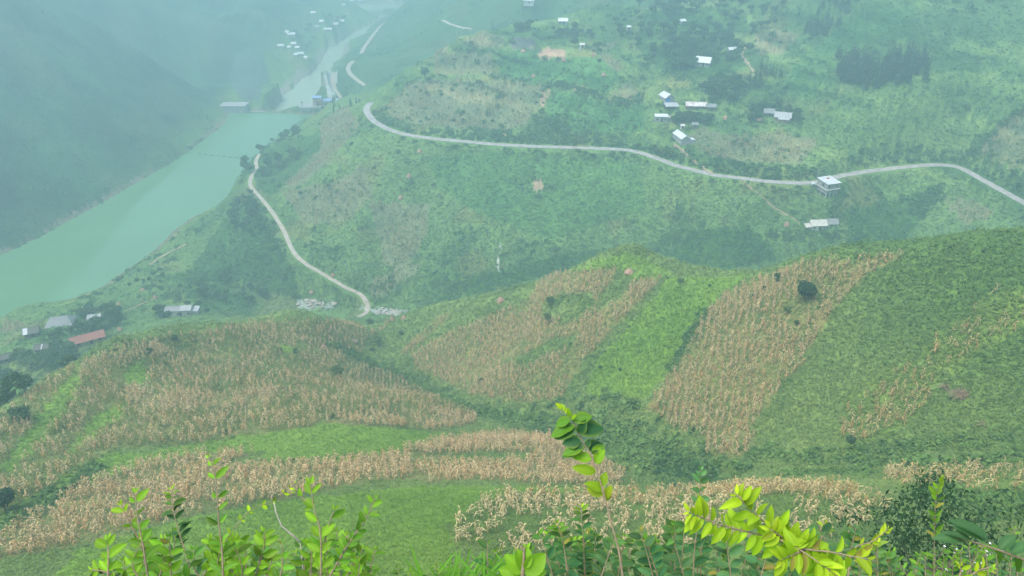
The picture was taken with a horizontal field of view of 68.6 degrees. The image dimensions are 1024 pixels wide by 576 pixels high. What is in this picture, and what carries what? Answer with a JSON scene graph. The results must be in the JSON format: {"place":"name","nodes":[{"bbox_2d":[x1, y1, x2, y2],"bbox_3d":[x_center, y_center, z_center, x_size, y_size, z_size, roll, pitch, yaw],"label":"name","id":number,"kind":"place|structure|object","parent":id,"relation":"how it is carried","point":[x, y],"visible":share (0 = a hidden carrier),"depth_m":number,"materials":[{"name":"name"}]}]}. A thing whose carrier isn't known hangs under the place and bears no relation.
{"place":"outdoors","nodes":[
{"label":"outdoors","id":0,"kind":"place"},
{"bbox_2d":[248,154,369,317],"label":"path","id":1,"kind":"structure","parent":0,"point":[299,258],"depth_m":376.61,"materials":[{"name":"grey concrete"}]},
{"bbox_2d":[331,71,341,97],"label":"track","id":2,"kind":"structure","parent":0,"point":[334,86],"depth_m":702.25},
{"bbox_2d":[275,4,401,110],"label":"river","id":3,"kind":"structure","parent":0,"point":[305,89],"depth_m":766.28,"materials":[{"name":"liquid"}]},
{"bbox_2d":[346,61,365,85],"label":"river road","id":4,"kind":"structure","parent":0,"point":[348,70],"depth_m":678.71,"materials":[{"name":"grey concrete"}]},
{"bbox_2d":[359,22,384,53],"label":"river road","id":5,"kind":"structure","parent":0,"point":[368,41],"depth_m":847.23,"materials":[{"name":"grey concrete"}]},
{"bbox_2d":[441,20,471,29],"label":"hill road","id":6,"kind":"structure","parent":0,"point":[445,21],"depth_m":659.86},
{"bbox_2d":[0,0,1023,575],"bbox_3d":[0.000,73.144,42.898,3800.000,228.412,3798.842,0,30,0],"label":"ground","id":7,"kind":"structure","parent":0,"point":[248,68],"depth_m":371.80,"materials":[{"name":"green plant"}]},
{"bbox_2d":[0,390,9,406],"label":"broadleaf tree","id":8,"kind":"object","parent":7,"relation":"on","point":[5,396],"visible":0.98,"depth_m":155.78,"materials":[{"name":"green plant"}]},
{"bbox_2d":[0,368,11,373],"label":"broadleaf tree","id":9,"kind":"object","parent":7,"relation":"on","point":[6,370],"visible":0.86,"depth_m":263.51,"materials":[{"name":"green plant"}]},
{"bbox_2d":[0,352,12,363],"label":"house","id":10,"kind":"structure","parent":7,"relation":"on","point":[4,357],"depth_m":271.46,"materials":[{"name":"grey wood"}]},
{"bbox_2d":[0,486,14,509],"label":"broadleaf tree","id":11,"kind":"object","parent":7,"relation":"on","point":[7,495],"visible":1,"depth_m":99.22,"materials":[{"name":"green plant"}]},
{"bbox_2d":[0,373,16,395],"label":"broadleaf tree","id":12,"kind":"object","parent":7,"relation":"on","point":[2,389],"visible":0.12,"depth_m":156.33,"materials":[{"name":"green plant"}]},
{"bbox_2d":[0,370,24,394],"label":"broadleaf tree","id":13,"kind":"object","parent":7,"relation":"on","point":[8,380],"visible":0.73,"depth_m":153.02,"materials":[{"name":"green plant"}]},
{"bbox_2d":[8,347,22,361],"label":"broadleaf tree","id":14,"kind":"object","parent":7,"relation":"on","point":[14,354],"visible":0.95,"depth_m":268.45,"materials":[{"name":"green plant"}]},
{"bbox_2d":[7,403,30,419],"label":"bush","id":15,"kind":"object","parent":7,"relation":"on","point":[15,411],"visible":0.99,"depth_m":138.17,"materials":[{"name":"green plant"}]},
{"bbox_2d":[9,383,34,395],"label":"banana plant","id":16,"kind":"object","parent":7,"relation":"on","point":[18,390],"visible":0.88,"depth_m":151.34,"materials":[{"name":"green plant"}]},
{"bbox_2d":[14,374,33,392],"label":"broadleaf tree","id":17,"kind":"object","parent":7,"relation":"on","point":[22,381],"visible":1,"depth_m":151.97,"materials":[{"name":"green plant"}]},
{"bbox_2d":[19,355,31,368],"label":"broadleaf tree","id":18,"kind":"object","parent":7,"relation":"on","point":[24,362],"visible":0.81,"depth_m":263.64,"materials":[{"name":"green plant"}]},
{"bbox_2d":[18,349,34,359],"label":"broadleaf tree","id":19,"kind":"object","parent":7,"relation":"on","point":[28,352],"visible":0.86,"depth_m":267.43,"materials":[{"name":"green plant"}]},
{"bbox_2d":[21,325,39,338],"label":"house","id":20,"kind":"structure","parent":7,"relation":"on","point":[30,332],"depth_m":288.03,"materials":[{"name":"grey wood"}]},
{"bbox_2d":[31,351,46,361],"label":"broadleaf tree","id":21,"kind":"object","parent":7,"relation":"on","point":[33,355],"visible":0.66,"depth_m":261.87,"materials":[{"name":"green plant"}]},
{"bbox_2d":[33,343,49,352],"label":"house","id":22,"kind":"structure","parent":7,"relation":"on","point":[38,347],"depth_m":273.47,"materials":[{"name":"grey wood"}]},
{"bbox_2d":[49,338,64,348],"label":"broadleaf tree","id":23,"kind":"object","parent":7,"relation":"on","point":[57,341],"visible":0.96,"depth_m":273.22,"materials":[{"name":"green plant"}]},
{"bbox_2d":[44,315,76,329],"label":"house","id":24,"kind":"structure","parent":7,"relation":"on","point":[65,320],"depth_m":304.65,"materials":[{"name":"grey tile"}]},
{"bbox_2d":[57,354,77,365],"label":"broadleaf tree","id":25,"kind":"object","parent":7,"relation":"on","point":[61,362],"visible":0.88,"depth_m":181.34,"materials":[{"name":"green plant"}]},
{"bbox_2d":[62,340,74,349],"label":"broadleaf tree","id":26,"kind":"object","parent":7,"relation":"on","point":[67,344],"visible":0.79,"depth_m":269.97,"materials":[{"name":"green plant"}]},
{"bbox_2d":[73,322,84,332],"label":"broadleaf tree","id":27,"kind":"object","parent":7,"relation":"on","point":[77,325],"visible":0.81,"depth_m":289.40,"materials":[{"name":"green plant"}]},
{"bbox_2d":[78,311,87,320],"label":"broadleaf tree","id":28,"kind":"object","parent":7,"relation":"on","point":[83,313],"visible":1,"depth_m":307.34,"materials":[{"name":"green plant"}]},
{"bbox_2d":[79,325,88,332],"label":"broadleaf tree","id":29,"kind":"object","parent":7,"relation":"on","point":[84,328],"visible":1,"depth_m":285.51,"materials":[{"name":"green plant"}]},
{"bbox_2d":[68,329,105,347],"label":"house","id":30,"kind":"structure","parent":7,"relation":"on","point":[89,338],"depth_m":280.28,"materials":[{"name":"red tile"}]},
{"bbox_2d":[83,307,95,313],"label":"broadleaf tree","id":31,"kind":"object","parent":7,"relation":"on","point":[90,310],"visible":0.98,"depth_m":309.85,"materials":[{"name":"green plant"}]},
{"bbox_2d":[86,318,97,330],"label":"broadleaf tree","id":32,"kind":"object","parent":7,"relation":"on","point":[91,323],"visible":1,"depth_m":286.45,"materials":[{"name":"green plant"}]},
{"bbox_2d":[86,313,101,321],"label":"house","id":33,"kind":"structure","parent":7,"relation":"on","point":[91,315],"depth_m":306.49,"materials":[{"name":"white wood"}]},
{"bbox_2d":[93,323,104,329],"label":"broadleaf tree","id":34,"kind":"object","parent":7,"relation":"on","point":[99,327],"visible":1,"depth_m":286.28,"materials":[{"name":"green plant"}]},
{"bbox_2d":[97,305,108,311],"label":"broadleaf tree","id":35,"kind":"object","parent":7,"relation":"on","point":[99,308],"visible":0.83,"depth_m":314.23,"materials":[{"name":"green plant"}]},
{"bbox_2d":[88,532,127,575],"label":"shrub","id":36,"kind":"object","parent":7,"relation":"on","point":[105,566],"visible":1,"depth_m":1.74,"materials":[{"name":"green plant"}]},
{"bbox_2d":[102,309,113,315],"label":"broadleaf tree","id":37,"kind":"object","parent":7,"relation":"on","point":[106,312],"visible":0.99,"depth_m":303.33,"materials":[{"name":"green plant"}]},
{"bbox_2d":[106,315,116,325],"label":"broadleaf tree","id":38,"kind":"object","parent":7,"relation":"on","point":[111,319],"visible":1,"depth_m":300.37,"materials":[{"name":"green plant"}]},
{"bbox_2d":[113,313,122,324],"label":"broadleaf tree","id":39,"kind":"object","parent":7,"relation":"on","point":[117,318],"visible":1,"depth_m":299.70,"materials":[{"name":"green plant"}]},
{"bbox_2d":[111,487,160,575],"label":"shrub","id":40,"kind":"object","parent":7,"relation":"on","point":[143,535],"visible":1,"depth_m":1.88,"materials":[{"name":"green plant"}]},
{"bbox_2d":[0,113,311,317],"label":"reservoir","id":41,"kind":"object","parent":7,"relation":"on","point":[99,245],"visible":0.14,"depth_m":447.73,"materials":[{"name":"liquid"}]},
{"bbox_2d":[152,304,162,310],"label":"broadleaf tree","id":42,"kind":"object","parent":7,"relation":"on","point":[157,307],"visible":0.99,"depth_m":314.65,"materials":[{"name":"green plant"}]},
{"bbox_2d":[149,244,186,264],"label":"footpath","id":43,"kind":"structure","parent":7,"relation":"on","point":[166,254],"depth_m":391.92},
{"bbox_2d":[161,484,191,573],"bbox_3d":[-0.980,2.571,3.306,0.088,4.407,0.286,-20,35,-30],"label":"shrub","id":44,"kind":"object","parent":7,"relation":"on","point":[183,524],"visible":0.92,"depth_m":2.29,"materials":[{"name":"green plant"}]},
{"bbox_2d":[157,305,200,316],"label":"house","id":45,"kind":"structure","parent":7,"relation":"on","point":[181,310],"depth_m":314.58,"materials":[{"name":"grey tile"}]},
{"bbox_2d":[195,286,206,295],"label":"broadleaf tree","id":46,"kind":"object","parent":7,"relation":"on","point":[200,290],"visible":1,"depth_m":343.18,"materials":[{"name":"green plant"}]},
{"bbox_2d":[205,453,237,575],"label":"shrub","id":47,"kind":"object","parent":7,"relation":"on","point":[220,473],"visible":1,"depth_m":1.97,"materials":[{"name":"green plant"}]},
{"bbox_2d":[90,526,384,575],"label":"shrub","id":48,"kind":"object","parent":7,"relation":"on","point":[264,555],"visible":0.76,"depth_m":2.05,"materials":[{"name":"green plant"}]},
{"bbox_2d":[240,155,248,164],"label":"broadleaf tree","id":49,"kind":"object","parent":7,"relation":"on","point":[243,160],"visible":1,"depth_m":472.23,"materials":[{"name":"green plant"}]},
{"bbox_2d":[244,207,253,215],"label":"broadleaf tree","id":50,"kind":"object","parent":7,"relation":"on","point":[249,210],"visible":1,"depth_m":406.43,"materials":[{"name":"green plant"}]},
{"bbox_2d":[244,164,254,173],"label":"broadleaf tree","id":51,"kind":"object","parent":7,"relation":"on","point":[250,167],"visible":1,"depth_m":456.99,"materials":[{"name":"green plant"}]},
{"bbox_2d":[218,480,296,552],"bbox_3d":[-0.793,2.556,3.293,0.085,4.394,0.352,20,35,30],"label":"shrub","id":52,"kind":"object","parent":7,"relation":"on","point":[263,507],"visible":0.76,"depth_m":2.26,"materials":[{"name":"green plant"}]},
{"bbox_2d":[257,167,267,173],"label":"broadleaf tree","id":53,"kind":"object","parent":7,"relation":"on","point":[262,169],"visible":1,"depth_m":454.53,"materials":[{"name":"green plant"}]},
{"bbox_2d":[263,158,271,165],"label":"broadleaf tree","id":54,"kind":"object","parent":7,"relation":"on","point":[269,161],"visible":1,"depth_m":460.61,"materials":[{"name":"green plant"}]},
{"bbox_2d":[219,101,324,112],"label":"dam","id":55,"kind":"structure","parent":7,"relation":"on","point":[235,107],"depth_m":636.33,"materials":[{"name":"concrete"}]},
{"bbox_2d":[273,152,282,162],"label":"broadleaf tree","id":56,"kind":"object","parent":7,"relation":"on","point":[277,156],"visible":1,"depth_m":461.48,"materials":[{"name":"green plant"}]},
{"bbox_2d":[274,503,307,569],"bbox_3d":[-0.604,2.583,3.206,0.080,4.392,0.275,-14,33,-23],"label":"shrub","id":57,"kind":"object","parent":7,"relation":"on","point":[297,545],"visible":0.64,"depth_m":2.19,"materials":[{"name":"green plant"}]},
{"bbox_2d":[291,476,345,575],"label":"shrub","id":58,"kind":"object","parent":7,"relation":"on","point":[316,546],"visible":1,"depth_m":1.84,"materials":[{"name":"green plant"}]},
{"bbox_2d":[311,96,340,105],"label":"powerhouse","id":59,"kind":"structure","parent":7,"relation":"on","point":[319,99],"depth_m":638.43,"materials":[{"name":"blue paint"}]},
{"bbox_2d":[330,365,343,374],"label":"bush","id":60,"kind":"object","parent":7,"relation":"on","point":[337,369],"visible":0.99,"depth_m":197.10,"materials":[{"name":"green plant"}]},
{"bbox_2d":[329,495,381,575],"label":"shrub","id":61,"kind":"object","parent":7,"relation":"on","point":[361,517],"visible":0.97,"depth_m":2.04,"materials":[{"name":"green plant"}]},
{"bbox_2d":[420,66,428,75],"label":"broadleaf tree","id":62,"kind":"object","parent":7,"relation":"on","point":[424,70],"visible":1,"depth_m":453.43,"materials":[{"name":"green plant"}]},
{"bbox_2d":[362,539,545,575],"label":"shrub","id":63,"kind":"object","parent":7,"relation":"on","point":[482,544],"visible":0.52,"depth_m":2.37,"materials":[{"name":"green plant"}]},
{"bbox_2d":[402,545,522,575],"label":"grass clump","id":64,"kind":"object","parent":7,"relation":"on","point":[484,569],"visible":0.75,"depth_m":2.35,"materials":[{"name":"green plant"}]},
{"bbox_2d":[0,29,1023,556],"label":"maize","id":65,"kind":"object","parent":7,"relation":"on","point":[502,437],"visible":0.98,"depth_m":145.48,"materials":[{"name":"brown plant"}]},
{"bbox_2d":[0,0,1023,575],"bbox_3d":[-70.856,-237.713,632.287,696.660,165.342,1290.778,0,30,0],"label":"undergrowth","id":66,"kind":"object","parent":7,"relation":"on","point":[634,444],"visible":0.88,"depth_m":235.30,"materials":[{"name":"green plant"}]},
{"bbox_2d":[498,547,545,575],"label":"shrub","id":67,"kind":"object","parent":7,"relation":"on","point":[526,561],"visible":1,"depth_m":1.50,"materials":[{"name":"green plant"}]},
{"bbox_2d":[523,0,533,5],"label":"house","id":68,"kind":"structure","parent":7,"relation":"on","point":[528,2],"depth_m":621.88,"materials":[{"name":"paint"}]},
{"bbox_2d":[291,0,786,100],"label":"woodland","id":69,"kind":"object","parent":7,"relation":"on","point":[720,80],"visible":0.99,"depth_m":447.02,"materials":[{"name":"green plant"}]},
{"bbox_2d":[543,312,552,320],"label":"broadleaf tree","id":70,"kind":"object","parent":7,"relation":"on","point":[548,316],"visible":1,"depth_m":201.69,"materials":[{"name":"green plant"}]},
{"bbox_2d":[558,18,567,24],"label":"house","id":71,"kind":"structure","parent":7,"relation":"on","point":[563,21],"depth_m":486.49,"materials":[{"name":"white wood"}]},
{"bbox_2d":[546,503,594,575],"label":"shrub","id":72,"kind":"object","parent":7,"relation":"on","point":[556,533],"visible":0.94,"depth_m":2.39,"materials":[{"name":"green plant"}]},
{"bbox_2d":[505,524,664,575],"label":"shrub","id":73,"kind":"object","parent":7,"relation":"on","point":[599,554],"visible":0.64,"depth_m":2.53,"materials":[{"name":"green plant"}]},
{"bbox_2d":[550,403,623,575],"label":"shrub","id":74,"kind":"object","parent":7,"relation":"on","point":[586,426],"visible":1,"depth_m":1.88,"materials":[{"name":"green plant"}]},
{"bbox_2d":[624,268,633,274],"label":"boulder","id":75,"kind":"object","parent":7,"relation":"on","point":[628,271],"visible":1,"depth_m":198.87,"materials":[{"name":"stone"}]},
{"bbox_2d":[654,113,672,121],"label":"house","id":76,"kind":"structure","parent":7,"relation":"on","point":[662,118],"depth_m":394.86,"materials":[{"name":"white wood"}]},
{"bbox_2d":[658,91,673,102],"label":"house","id":77,"kind":"structure","parent":7,"relation":"on","point":[665,96],"depth_m":407.48,"materials":[{"name":"white wood"}]},
{"bbox_2d":[664,102,678,109],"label":"shed","id":78,"kind":"structure","parent":7,"relation":"on","point":[672,105],"depth_m":402.26,"materials":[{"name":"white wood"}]},
{"bbox_2d":[672,129,694,145],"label":"house","id":79,"kind":"structure","parent":7,"relation":"on","point":[681,138],"depth_m":376.02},
{"bbox_2d":[673,143,714,173],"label":"footpath","id":80,"kind":"structure","parent":7,"relation":"on","point":[686,154],"depth_m":370.34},
{"bbox_2d":[685,101,706,109],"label":"house","id":81,"kind":"structure","parent":7,"relation":"on","point":[694,105],"depth_m":400.99,"materials":[{"name":"white wood"}]},
{"bbox_2d":[691,466,709,548],"bbox_3d":[0.791,2.734,4.164,0.086,4.388,0.309,4,30,7],"label":"shrub","id":82,"kind":"object","parent":7,"relation":"on","point":[697,477],"visible":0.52,"depth_m":3.20,"materials":[{"name":"green plant"}]},
{"bbox_2d":[690,56,712,66],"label":"house","id":83,"kind":"structure","parent":7,"relation":"on","point":[703,61],"depth_m":433.00,"materials":[{"name":"white wood"}]},
{"bbox_2d":[706,103,716,110],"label":"house","id":84,"kind":"structure","parent":7,"relation":"on","point":[711,106],"depth_m":397.53,"materials":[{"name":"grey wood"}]},
{"bbox_2d":[628,513,799,575],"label":"shrub","id":85,"kind":"object","parent":7,"relation":"on","point":[661,561],"visible":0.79,"depth_m":2.37,"materials":[{"name":"green plant"}]},
{"bbox_2d":[740,47,753,72],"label":"footpath","id":86,"kind":"structure","parent":7,"relation":"on","point":[746,62],"depth_m":429.95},
{"bbox_2d":[763,108,774,116],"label":"house","id":87,"kind":"structure","parent":7,"relation":"on","point":[769,112],"depth_m":389.02,"materials":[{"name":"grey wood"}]},
{"bbox_2d":[740,180,799,223],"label":"footpath","id":88,"kind":"structure","parent":7,"relation":"on","point":[769,203],"depth_m":349.19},
{"bbox_2d":[684,483,875,575],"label":"leafy branch","id":89,"kind":"object","parent":7,"relation":"on","point":[798,549],"visible":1,"depth_m":1.55,"materials":[{"name":"green plant"}]},
{"bbox_2d":[774,111,791,123],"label":"house","id":90,"kind":"structure","parent":7,"relation":"on","point":[782,117],"depth_m":384.68,"materials":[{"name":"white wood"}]},
{"bbox_2d":[797,279,817,299],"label":"broadleaf tree","id":91,"kind":"object","parent":7,"relation":"on","point":[804,286],"visible":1,"depth_m":152.41,"materials":[{"name":"green plant"}]},
{"bbox_2d":[804,218,838,230],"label":"house","id":92,"kind":"structure","parent":7,"relation":"on","point":[817,224],"depth_m":340.55,"materials":[{"name":"paint"}]},
{"bbox_2d":[816,176,841,196],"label":"stilt house","id":93,"kind":"structure","parent":7,"relation":"on","point":[826,185],"depth_m":345.07,"materials":[{"name":"white paint"}]},
{"bbox_2d":[835,44,842,59],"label":"conifer tree","id":94,"kind":"object","parent":7,"relation":"on","point":[840,52],"visible":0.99,"depth_m":396.30,"materials":[{"name":"green plant"}]},
{"bbox_2d":[844,67,850,83],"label":"conifer tree","id":95,"kind":"object","parent":7,"relation":"on","point":[848,78],"visible":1,"depth_m":376.19,"materials":[{"name":"green plant"}]},
{"bbox_2d":[846,435,855,443],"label":"bush","id":96,"kind":"object","parent":7,"relation":"on","point":[850,439],"visible":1,"depth_m":117.34,"materials":[{"name":"green plant"}]},
{"bbox_2d":[791,517,921,575],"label":"shrub","id":97,"kind":"object","parent":7,"relation":"on","point":[849,540],"visible":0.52,"depth_m":2.60,"materials":[{"name":"green plant"}]},
{"bbox_2d":[847,523,892,575],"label":"leafy branch","id":98,"kind":"object","parent":7,"relation":"on","point":[881,533],"visible":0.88,"depth_m":1.90,"materials":[{"name":"green plant"}]},
{"bbox_2d":[922,48,929,67],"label":"conifer tree","id":99,"kind":"object","parent":7,"relation":"on","point":[926,60],"visible":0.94,"depth_m":366.17,"materials":[{"name":"green plant"}]},
{"bbox_2d":[922,67,929,80],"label":"conifer tree","id":100,"kind":"object","parent":7,"relation":"on","point":[925,77],"visible":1,"depth_m":361.43,"materials":[{"name":"green plant"}]},
{"bbox_2d":[922,55,931,75],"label":"conifer tree","id":101,"kind":"object","parent":7,"relation":"on","point":[930,58],"visible":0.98,"depth_m":362.29,"materials":[{"name":"green plant"}]},
{"bbox_2d":[832,467,1023,575],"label":"fine leaved bush","id":102,"kind":"object","parent":7,"relation":"on","point":[910,532],"visible":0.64,"depth_m":21.22,"materials":[{"name":"green plant"}]},
{"bbox_2d":[926,474,945,565],"bbox_3d":[2.360,2.957,5.103,0.094,4.216,0.363,4,30,6],"label":"shrub","id":103,"kind":"object","parent":7,"relation":"on","point":[938,529],"visible":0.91,"depth_m":4.20,"materials":[{"name":"green plant"}]},
{"bbox_2d":[872,525,1023,575],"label":"shrub","id":104,"kind":"object","parent":7,"relation":"on","point":[923,572],"visible":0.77,"depth_m":3.00,"materials":[{"name":"green plant"}]},
{"bbox_2d":[942,387,970,399],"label":"stalk heap","id":105,"kind":"object","parent":7,"relation":"on","point":[961,393],"visible":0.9,"depth_m":114.67,"materials":[{"name":"brown plant"}]},
{"bbox_2d":[932,542,1008,575],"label":"flowering weed","id":106,"kind":"object","parent":7,"relation":"on","point":[972,546],"visible":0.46,"depth_m":3.90,"materials":[{"name":"green plant"}]},
{"bbox_2d":[956,558,995,575],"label":"leafy branch","id":107,"kind":"object","parent":7,"relation":"on","point":[978,571],"visible":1,"depth_m":1.60,"materials":[{"name":"green plant"}]},
{"bbox_2d":[932,519,1023,571],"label":"leafy branch","id":108,"kind":"object","parent":7,"relation":"on","point":[965,528],"visible":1,"depth_m":1.30,"materials":[{"name":"green plant"}]},
{"bbox_2d":[363,102,1023,204],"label":"road","id":109,"kind":"structure","parent":0,"point":[368,114],"depth_m":362.56,"materials":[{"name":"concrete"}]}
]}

